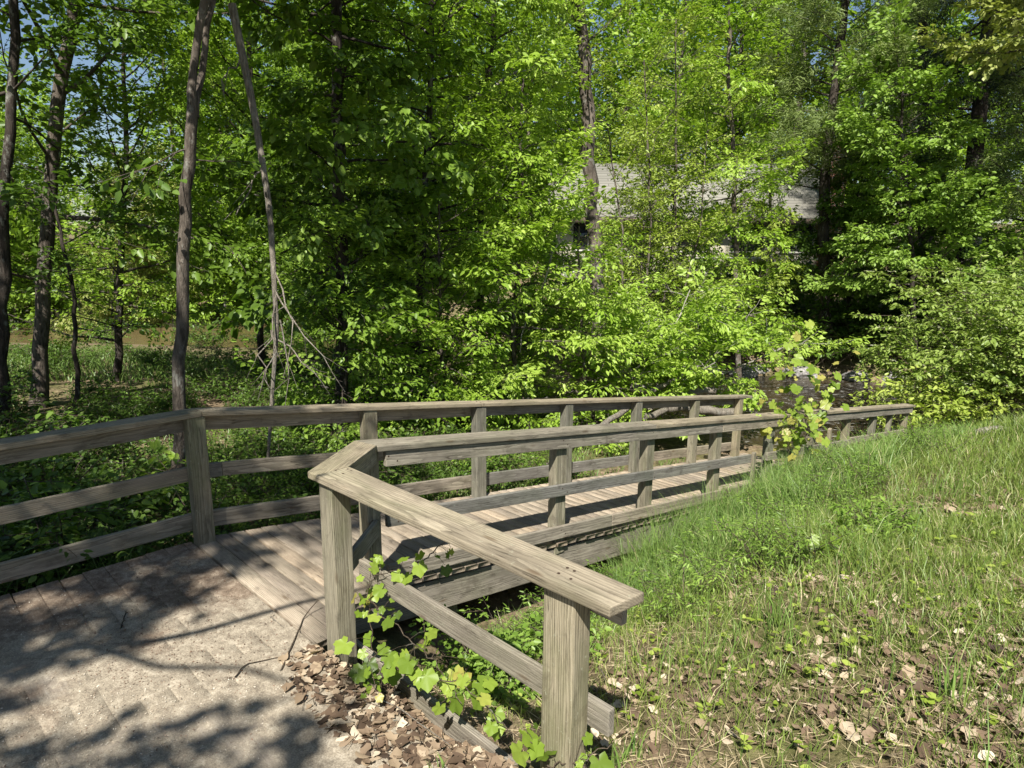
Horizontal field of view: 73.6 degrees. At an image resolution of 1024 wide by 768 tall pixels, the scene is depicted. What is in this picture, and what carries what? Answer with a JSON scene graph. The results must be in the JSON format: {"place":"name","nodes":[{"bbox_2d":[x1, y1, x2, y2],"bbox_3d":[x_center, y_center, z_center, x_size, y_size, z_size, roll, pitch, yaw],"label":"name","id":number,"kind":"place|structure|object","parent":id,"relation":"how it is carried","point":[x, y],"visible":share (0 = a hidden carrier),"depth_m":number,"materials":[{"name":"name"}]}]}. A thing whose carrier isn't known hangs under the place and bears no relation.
{"place":"outdoors","nodes":[
{"label":"outdoors","id":0,"kind":"place"},
{"bbox_2d":[7,344,368,395],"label":"bank grass","id":1,"kind":"structure","parent":0,"point":[99,368],"depth_m":16.96,"materials":[{"name":"green plant"}]},
{"bbox_2d":[1,415,684,596],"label":"shade grass","id":2,"kind":"structure","parent":0,"point":[396,482],"depth_m":9.21,"materials":[{"name":"green plant"}]},
{"bbox_2d":[0,0,1022,223],"label":"sky","id":3,"kind":"structure","parent":0,"point":[89,62],"materials":[{"name":"blue"}]},
{"bbox_2d":[2,223,1023,767],"bbox_3d":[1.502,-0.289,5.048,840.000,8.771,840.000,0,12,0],"label":"ground","id":4,"kind":"structure","parent":0,"point":[394,639],"depth_m":3.94,"materials":[{"name":"soil"}]},
{"bbox_2d":[0,108,85,323],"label":"willow tree","id":5,"kind":"object","parent":4,"relation":"on","point":[29,149],"visible":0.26,"depth_m":33.49,"materials":[{"name":"green plant"}]},
{"bbox_2d":[0,0,135,431],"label":"broadleaf tree","id":6,"kind":"object","parent":4,"relation":"on","point":[10,124],"visible":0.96,"depth_m":10.01,"materials":[{"name":"green plant"}]},
{"bbox_2d":[0,140,159,416],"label":"sapling","id":7,"kind":"object","parent":4,"relation":"on","point":[35,250],"visible":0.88,"depth_m":11.39,"materials":[{"name":"green plant"}]},
{"bbox_2d":[7,0,235,381],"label":"broadleaf tree","id":8,"kind":"object","parent":4,"relation":"on","point":[117,285],"visible":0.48,"depth_m":14.75,"materials":[{"name":"green plant"}]},
{"bbox_2d":[50,142,199,331],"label":"willow tree","id":9,"kind":"object","parent":4,"relation":"on","point":[146,273],"visible":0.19,"depth_m":32.57,"materials":[{"name":"green plant"}]},
{"bbox_2d":[0,0,300,409],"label":"broadleaf tree","id":10,"kind":"object","parent":4,"relation":"on","point":[42,319],"visible":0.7,"depth_m":12.18,"materials":[{"name":"green plant"}]},
{"bbox_2d":[80,0,287,507],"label":"broadleaf tree","id":11,"kind":"object","parent":4,"relation":"on","point":[195,83],"visible":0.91,"depth_m":7.28,"materials":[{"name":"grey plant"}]},
{"bbox_2d":[132,9,284,324],"bbox_3d":[-14.956,-10.775,35.067,7.974,16.656,7.749,0,12,0],"label":"broadleaf tree","id":12,"kind":"object","parent":4,"relation":"on","point":[203,298],"visible":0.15,"depth_m":33.78,"materials":[{"name":"green plant"}]},
{"bbox_2d":[124,0,375,387],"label":"broadleaf tree","id":13,"kind":"object","parent":4,"relation":"on","point":[250,49],"visible":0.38,"depth_m":13.98,"materials":[{"name":"green plant"}]},
{"bbox_2d":[221,2,346,457],"bbox_3d":[-2.702,-1.409,8.108,1.424,5.792,0.499,0,12,0],"label":"dead tree","id":14,"kind":"object","parent":4,"relation":"on","point":[241,50],"visible":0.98,"depth_m":8.16,"materials":[{"name":"grey wood"}]},
{"bbox_2d":[0,317,582,595],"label":"undergrowth","id":15,"kind":"object","parent":4,"relation":"on","point":[39,534],"visible":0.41,"depth_m":9.18,"materials":[{"name":"green plant"}]},
{"bbox_2d":[0,440,187,531],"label":"sunlit sprig","id":16,"kind":"object","parent":15,"relation":"on","point":[161,449],"visible":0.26,"depth_m":6.92,"materials":[{"name":"green plant"}]},
{"bbox_2d":[543,409,629,465],"bbox_3d":[1.239,0.770,10.699,0.109,0.662,2.924,11,16,40],"label":"driftwood pole","id":17,"kind":"object","parent":15,"relation":"on","point":[615,416],"visible":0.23,"depth_m":11.11,"materials":[{"name":"grey wood"}]},
{"bbox_2d":[232,0,403,339],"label":"broadleaf tree","id":18,"kind":"object","parent":4,"relation":"on","point":[282,64],"visible":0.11,"depth_m":30.57,"materials":[{"name":"green plant"}]},
{"bbox_2d":[170,0,498,442],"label":"broadleaf tree","id":19,"kind":"object","parent":4,"relation":"on","point":[335,123],"visible":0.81,"depth_m":9.85,"materials":[{"name":"green plant"}]},
{"bbox_2d":[230,149,460,453],"bbox_3d":[-2.390,-0.962,10.362,3.234,4.741,3.232,0,12,0],"label":"bushy tree","id":20,"kind":"object","parent":4,"relation":"on","point":[306,257],"visible":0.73,"depth_m":9.79,"materials":[{"name":"green plant"}]},
{"bbox_2d":[0,453,792,767],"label":"boardwalk","id":21,"kind":"structure","parent":4,"relation":"on","point":[276,571],"depth_m":4.13,"materials":[{"name":"grey wood"}]},
{"bbox_2d":[0,550,442,767],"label":"path grit","id":22,"kind":"object","parent":21,"relation":"on","point":[158,672],"visible":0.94,"depth_m":3.75,"materials":[{"name":"beige gravel"}]},
{"bbox_2d":[235,657,277,677],"bbox_3d":[-1.448,1.579,3.856,0.072,0.009,0.264,12,17,43],"label":"fallen stick","id":23,"kind":"object","parent":21,"relation":"on","point":[253,662],"visible":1,"depth_m":3.87,"materials":[{"name":"wood"}]},
{"bbox_2d":[280,600,317,669],"bbox_3d":[-1.286,1.494,4.105,0.074,0.078,0.642,0,12,0],"label":"fallen stick","id":24,"kind":"object","parent":21,"relation":"on","point":[283,665],"visible":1,"depth_m":4.11,"materials":[{"name":"brown wood"}]},
{"bbox_2d":[0,394,752,583],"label":"long railing","id":25,"kind":"object","parent":21,"relation":"attached to","point":[202,519],"visible":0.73,"depth_m":5.55,"materials":[{"name":"grey wood"}]},
{"bbox_2d":[308,398,915,767],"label":"wing railing","id":26,"kind":"object","parent":21,"relation":"attached to","point":[575,595],"visible":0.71,"depth_m":3.88,"materials":[{"name":"grey wood"}]},
{"bbox_2d":[333,541,614,767],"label":"vine","id":27,"kind":"object","parent":26,"relation":"attached to","point":[426,679],"visible":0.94,"depth_m":3.46,"materials":[{"name":"green plant"}]},
{"bbox_2d":[741,319,859,475],"bbox_3d":[3.881,0.231,9.592,1.364,2.313,2.382,10,15,37],"label":"vine","id":28,"kind":"object","parent":26,"relation":"attached to","point":[814,421],"visible":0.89,"depth_m":9.40,"materials":[{"name":"green plant"}]},
{"bbox_2d":[164,395,629,534],"bbox_3d":[-1.117,0.911,11.247,9.237,1.780,6.332,-9,16,-39],"label":"bank brush","id":29,"kind":"object","parent":4,"relation":"on","point":[258,498],"visible":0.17,"depth_m":8.50,"materials":[{"name":"green plant"}]},
{"bbox_2d":[278,0,566,432],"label":"broadleaf tree","id":30,"kind":"object","parent":4,"relation":"on","point":[462,128],"visible":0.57,"depth_m":11.30,"materials":[{"name":"green plant"}]},
{"bbox_2d":[319,140,543,455],"bbox_3d":[-1.227,-1.298,11.593,4.186,5.566,3.548,0,12,0],"label":"bushy tree","id":31,"kind":"object","parent":4,"relation":"on","point":[475,286],"visible":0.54,"depth_m":11.17,"materials":[{"name":"green plant"}]},
{"bbox_2d":[425,752,447,767],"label":"grass tuft","id":32,"kind":"object","parent":4,"relation":"on","point":[442,763],"visible":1,"depth_m":3.09,"materials":[{"name":"green plant"}]},
{"bbox_2d":[359,0,598,394],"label":"broadleaf tree","id":33,"kind":"object","parent":4,"relation":"on","point":[529,6],"visible":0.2,"depth_m":14.71,"materials":[{"name":"green plant"}]},
{"bbox_2d":[467,70,546,100],"bbox_3d":[-0.077,-5.883,13.473,1.640,0.654,0.086,-3,12,-14],"label":"dead branch","id":34,"kind":"object","parent":33,"relation":"attached to","point":[497,83],"visible":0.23,"depth_m":13.40,"materials":[{"name":"brown wood"}]},
{"bbox_2d":[451,79,553,362],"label":"broadleaf tree","id":35,"kind":"object","parent":4,"relation":"on","point":[499,298],"visible":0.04,"depth_m":23.64,"materials":[{"name":"green plant"}]},
{"bbox_2d":[405,604,611,711],"bbox_3d":[-0.051,1.768,4.543,1.133,0.492,1.293,12,16,42],"label":"herb clump","id":36,"kind":"object","parent":4,"relation":"on","point":[477,666],"visible":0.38,"depth_m":4.43,"materials":[{"name":"green plant"}]},
{"bbox_2d":[0,0,1023,321],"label":"woods","id":37,"kind":"object","parent":4,"relation":"on","point":[610,40],"visible":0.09,"depth_m":42.79,"materials":[{"name":"green plant"}]},
{"bbox_2d":[387,0,643,432],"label":"broadleaf tree","id":38,"kind":"object","parent":4,"relation":"on","point":[514,372],"visible":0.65,"depth_m":12.28,"materials":[{"name":"green plant"}]},
{"bbox_2d":[520,205,578,351],"bbox_3d":[0.687,-1.967,12.722,1.113,2.741,0.072,-3,13,-17],"label":"dead branch","id":39,"kind":"object","parent":38,"relation":"attached to","point":[562,239],"visible":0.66,"depth_m":12.67,"materials":[{"name":"brown wood"}]},
{"bbox_2d":[60,233,1023,365],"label":"brush","id":40,"kind":"object","parent":4,"relation":"on","point":[856,331],"visible":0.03,"depth_m":24.29,"materials":[{"name":"green plant"}]},
{"bbox_2d":[489,179,664,465],"bbox_3d":[1.269,-0.959,12.982,3.472,5.491,3.588,0,12,0],"label":"bushy tree","id":41,"kind":"object","parent":4,"relation":"on","point":[614,362],"visible":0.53,"depth_m":12.63,"materials":[{"name":"green plant"}]},
{"bbox_2d":[520,0,651,422],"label":"tall tree","id":42,"kind":"object","parent":4,"relation":"on","point":[583,49],"visible":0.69,"depth_m":15.19,"materials":[{"name":"green plant"}]},
{"bbox_2d":[609,734,634,767],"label":"grass tuft","id":43,"kind":"object","parent":4,"relation":"on","point":[626,752],"visible":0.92,"depth_m":3.08,"materials":[{"name":"green plant"}]},
{"bbox_2d":[627,725,661,760],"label":"grass tuft","id":44,"kind":"object","parent":4,"relation":"on","point":[639,750],"visible":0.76,"depth_m":3.13,"materials":[{"name":"green plant"}]},
{"bbox_2d":[575,106,716,331],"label":"broadleaf tree","id":45,"kind":"object","parent":4,"relation":"on","point":[625,144],"visible":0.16,"depth_m":23.81,"materials":[{"name":"green plant"}]},
{"bbox_2d":[278,486,1023,767],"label":"leaf litter","id":46,"kind":"object","parent":4,"relation":"on","point":[429,747],"visible":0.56,"depth_m":3.37,"materials":[{"name":"brown plant"}]},
{"bbox_2d":[352,689,449,744],"bbox_3d":[-0.558,1.660,3.445,0.692,0.017,0.048,9,15,35],"label":"fallen stick","id":47,"kind":"object","parent":46,"relation":"on","point":[409,715],"visible":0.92,"depth_m":3.42,"materials":[{"name":"brown wood"}]},
{"bbox_2d":[559,0,761,412],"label":"multi stemmed tree","id":48,"kind":"object","parent":4,"relation":"on","point":[679,183],"visible":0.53,"depth_m":17.64,"materials":[{"name":"green plant"}]},
{"bbox_2d":[604,16,746,315],"bbox_3d":[6.282,-7.492,25.053,5.084,10.588,4.643,-10,16,-41],"label":"broadleaf tree","id":49,"kind":"object","parent":4,"relation":"on","point":[652,36],"visible":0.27,"depth_m":24.17,"materials":[{"name":"green plant"}]},
{"bbox_2d":[648,406,733,415],"bbox_3d":[3.515,0.451,13.310,1.966,0.473,0.277,-3,13,-18],"label":"driftwood log","id":50,"kind":"object","parent":4,"relation":"on","point":[711,410],"visible":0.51,"depth_m":13.33,"materials":[{"name":"grey wood"}]},
{"bbox_2d":[642,408,667,420],"bbox_3d":[2.934,0.499,13.039,0.160,0.197,1.812,11,16,42],"label":"driftwood log","id":51,"kind":"object","parent":50,"relation":"on","point":[656,414],"visible":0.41,"depth_m":12.71,"materials":[{"name":"grey wood"}]},
{"bbox_2d":[630,382,716,394],"bbox_3d":[3.199,0.098,13.510,1.835,0.340,0.217,-2,12,-13],"label":"driftwood log","id":52,"kind":"object","parent":51,"relation":"on","point":[706,390],"visible":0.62,"depth_m":13.45,"materials":[{"name":"grey wood"}]},
{"bbox_2d":[548,142,847,296],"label":"house","id":53,"kind":"structure","parent":4,"relation":"on","point":[807,201],"depth_m":34.01,"materials":[{"name":"beige"}]},
{"bbox_2d":[571,223,605,251],"bbox_3d":[3.814,-7.357,34.096,1.660,1.500,0.057,1,12,3],"label":"window","id":54,"kind":"structure","parent":53,"relation":"in","point":[583,231],"depth_m":34.10,"materials":[{"name":"black glass"}]},
{"bbox_2d":[629,224,656,248],"bbox_3d":[6.603,-7.302,33.953,1.660,1.500,0.057,1,12,3],"label":"window","id":55,"kind":"structure","parent":53,"relation":"in","point":[629,224],"depth_m":33.94,"materials":[{"name":"black glass"}]},
{"bbox_2d":[676,224,710,252],"bbox_3d":[9.000,-7.256,33.830,1.660,1.500,0.057,1,12,3],"label":"window","id":56,"kind":"structure","parent":53,"relation":"in","point":[682,243],"depth_m":33.91,"materials":[{"name":"black glass"}]},
{"bbox_2d":[729,224,765,252],"bbox_3d":[11.602,-7.205,33.698,1.660,1.500,0.057,1,12,3],"label":"window","id":57,"kind":"structure","parent":53,"relation":"in","point":[731,246],"depth_m":33.75,"materials":[{"name":"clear glass"}]},
{"bbox_2d":[778,225,815,253],"bbox_3d":[13.998,-7.159,33.575,1.660,1.500,0.057,1,12,3],"label":"window","id":58,"kind":"structure","parent":53,"relation":"in","point":[796,252],"depth_m":33.53,"materials":[{"name":"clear glass"}]},
{"bbox_2d":[527,256,871,452],"bbox_3d":[3.804,-0.628,14.349,6.994,4.032,3.454,-5,13,-25],"label":"bush","id":59,"kind":"object","parent":4,"relation":"on","point":[665,366],"visible":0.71,"depth_m":13.64,"materials":[{"name":"green plant"}]},
{"bbox_2d":[648,374,682,393],"bbox_3d":[3.041,-0.030,13.277,1.010,0.391,0.162,-6,14,-29],"label":"driftwood log","id":60,"kind":"object","parent":59,"relation":"on","point":[663,385],"visible":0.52,"depth_m":13.19,"materials":[{"name":"grey wood"}]},
{"bbox_2d":[703,366,722,377],"bbox_3d":[6.593,-0.357,22.900,0.906,0.673,1.335,-8,14,-34],"label":"bank rock","id":61,"kind":"object","parent":4,"relation":"on","point":[712,372],"visible":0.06,"depth_m":22.41,"materials":[{"name":"stone"}]},
{"bbox_2d":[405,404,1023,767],"bbox_3d":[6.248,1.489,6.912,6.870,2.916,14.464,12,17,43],"label":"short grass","id":62,"kind":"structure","parent":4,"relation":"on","point":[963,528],"depth_m":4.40,"materials":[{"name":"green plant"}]},
{"bbox_2d":[459,414,978,651],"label":"weeds","id":63,"kind":"object","parent":4,"relation":"on","point":[852,469],"visible":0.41,"depth_m":5.75,"materials":[{"name":"green plant"}]},
{"bbox_2d":[442,407,1005,683],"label":"tall grass","id":64,"kind":"structure","parent":4,"relation":"on","point":[880,455],"depth_m":6.83,"materials":[{"name":"green plant"}]},
{"bbox_2d":[430,437,1023,767],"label":"dry straw","id":65,"kind":"object","parent":4,"relation":"on","point":[718,734],"visible":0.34,"depth_m":3.49,"materials":[{"name":"beige plant"}]},
{"bbox_2d":[431,512,1023,767],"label":"seedlings","id":66,"kind":"object","parent":4,"relation":"on","point":[932,697],"visible":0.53,"depth_m":3.79,"materials":[{"name":"green plant"}]},
{"bbox_2d":[640,0,823,391],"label":"broadleaf tree","id":67,"kind":"object","parent":4,"relation":"on","point":[736,229],"visible":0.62,"depth_m":18.86,"materials":[{"name":"green plant"}]},
{"bbox_2d":[446,420,1023,767],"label":"wispy grass","id":68,"kind":"structure","parent":4,"relation":"on","point":[692,516],"depth_m":6.56,"materials":[{"name":"green plant"}]},
{"bbox_2d":[728,371,742,376],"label":"bank rock","id":69,"kind":"object","parent":4,"relation":"on","point":[730,373],"visible":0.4,"depth_m":22.70,"materials":[{"name":"stone"}]},
{"bbox_2d":[742,369,758,377],"bbox_3d":[7.886,-0.318,22.839,0.661,0.369,0.509,-7,14,-33],"label":"bank rock","id":70,"kind":"object","parent":4,"relation":"on","point":[748,373],"visible":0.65,"depth_m":22.67,"materials":[{"name":"stone"}]},
{"bbox_2d":[742,367,758,375],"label":"bank rock","id":71,"kind":"object","parent":4,"relation":"on","point":[744,368],"visible":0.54,"depth_m":22.92,"materials":[{"name":"stone"}]},
{"bbox_2d":[753,364,769,373],"bbox_3d":[8.533,-0.447,23.482,0.853,0.598,1.111,10,15,37],"label":"bank rock","id":72,"kind":"object","parent":4,"relation":"on","point":[761,371],"visible":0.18,"depth_m":23.07,"materials":[{"name":"stone"}]},
{"bbox_2d":[694,25,838,329],"bbox_3d":[8.843,-6.722,24.015,5.072,10.538,4.921,-9,15,-37],"label":"broadleaf tree","id":73,"kind":"object","parent":4,"relation":"on","point":[770,226],"visible":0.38,"depth_m":23.09,"materials":[{"name":"green plant"}]},
{"bbox_2d":[761,583,795,630],"bbox_3d":[1.580,1.329,4.133,0.178,0.314,0.308,0,12,0],"label":"grass tuft","id":74,"kind":"object","parent":4,"relation":"on","point":[778,614],"visible":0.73,"depth_m":4.12,"materials":[{"name":"green plant"}]},
{"bbox_2d":[782,366,819,377],"bbox_3d":[9.732,-0.314,22.852,1.178,0.641,0.858,-1,12,-6],"label":"bank rock","id":75,"kind":"object","parent":4,"relation":"on","point":[797,373],"visible":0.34,"depth_m":22.52,"materials":[{"name":"stone"}]},
{"bbox_2d":[803,520,871,558],"bbox_3d":[2.446,1.246,5.238,0.623,0.366,0.381,-9,16,-39],"label":"vine","id":76,"kind":"object","parent":4,"relation":"on","point":[816,541],"visible":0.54,"depth_m":5.11,"materials":[{"name":"green plant"}]},
{"bbox_2d":[736,0,947,360],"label":"pine tree","id":77,"kind":"object","parent":4,"relation":"on","point":[824,159],"visible":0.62,"depth_m":21.25,"materials":[{"name":"green plant"}]},
{"bbox_2d":[774,132,932,344],"bbox_3d":[11.506,-4.720,22.986,4.603,7.234,4.217,0,12,0],"label":"broadleaf tree","id":78,"kind":"object","parent":4,"relation":"on","point":[847,305],"visible":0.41,"depth_m":22.75,"materials":[{"name":"green plant"}]},
{"bbox_2d":[842,370,866,379],"bbox_3d":[11.255,-0.196,22.453,0.904,0.473,0.703,-8,15,-34],"label":"bank rock","id":79,"kind":"object","parent":4,"relation":"on","point":[845,377],"visible":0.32,"depth_m":22.26,"materials":[{"name":"stone"}]},
{"bbox_2d":[841,371,869,381],"bbox_3d":[11.188,-0.167,22.343,0.677,0.527,0.980,-4,13,-19],"label":"bank rock","id":80,"kind":"object","parent":4,"relation":"on","point":[848,374],"visible":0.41,"depth_m":22.11,"materials":[{"name":"stone"}]},
{"bbox_2d":[821,491,925,546],"bbox_3d":[2.954,1.116,5.563,0.703,0.373,0.886,12,16,42],"label":"leafy weed","id":81,"kind":"object","parent":4,"relation":"on","point":[842,511],"visible":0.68,"depth_m":5.59,"materials":[{"name":"green plant"}]},
{"bbox_2d":[882,372,898,381],"bbox_3d":[12.334,-0.131,22.098,0.794,0.559,0.957,3,12,11],"label":"bank rock","id":82,"kind":"object","parent":4,"relation":"on","point":[890,375],"visible":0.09,"depth_m":21.85,"materials":[{"name":"stone"}]},
{"bbox_2d":[799,0,1023,388],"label":"maple tree","id":83,"kind":"object","parent":4,"relation":"on","point":[872,131],"visible":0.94,"depth_m":19.25,"materials":[{"name":"green plant"}]},
{"bbox_2d":[832,0,1023,302],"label":"hemlock tree","id":84,"kind":"object","parent":4,"relation":"on","point":[925,24],"visible":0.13,"depth_m":24.05,"materials":[{"name":"green plant"}]},
{"bbox_2d":[843,245,1023,423],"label":"flowering bush","id":85,"kind":"object","parent":4,"relation":"on","point":[987,369],"visible":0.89,"depth_m":15.98,"materials":[{"name":"green plant"}]},
{"bbox_2d":[848,0,1023,316],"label":"hemlock tree","id":86,"kind":"object","parent":4,"relation":"on","point":[979,106],"visible":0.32,"depth_m":22.95,"materials":[{"name":"green plant"}]},
{"bbox_2d":[848,365,1023,432],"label":"sapling bush","id":87,"kind":"object","parent":4,"relation":"on","point":[943,408],"visible":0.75,"depth_m":14.85,"materials":[{"name":"green plant"}]},
{"bbox_2d":[855,137,1023,353],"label":"broadleaf tree","id":88,"kind":"object","parent":4,"relation":"on","point":[930,231],"visible":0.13,"depth_m":21.41,"materials":[{"name":"green plant"}]},
{"bbox_2d":[898,212,999,244],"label":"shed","id":89,"kind":"structure","parent":4,"relation":"on","point":[915,233],"depth_m":49.05,"materials":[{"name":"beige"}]},
{"bbox_2d":[938,645,965,704],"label":"grass tuft","id":90,"kind":"object","parent":4,"relation":"on","point":[952,682],"visible":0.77,"depth_m":3.09,"materials":[{"name":"green plant"}]},
{"bbox_2d":[911,0,1023,81],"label":"broadleaf tree","id":91,"kind":"object","parent":4,"relation":"on","point":[1008,49],"visible":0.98,"depth_m":17.58,"materials":[{"name":"green plant"}]},
{"bbox_2d":[914,0,1023,235],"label":"pine tree","id":92,"kind":"object","parent":4,"relation":"on","point":[1007,176],"visible":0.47,"depth_m":20.32,"materials":[{"name":"green plant"}]},
{"bbox_2d":[976,426,1006,434],"bbox_3d":[6.322,0.619,8.909,0.550,0.161,0.260,0,12,0],"label":"flat stone","id":93,"kind":"object","parent":4,"relation":"on","point":[987,429],"visible":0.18,"depth_m":8.85,"materials":[{"name":"grey stone"}]},
{"bbox_2d":[9,305,1022,461],"bbox_3d":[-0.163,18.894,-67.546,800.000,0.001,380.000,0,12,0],"label":"stream water","id":94,"kind":"structure","parent":0,"point":[768,387],"depth_m":21.19,"materials":[{"name":"liquid"}]}
]}

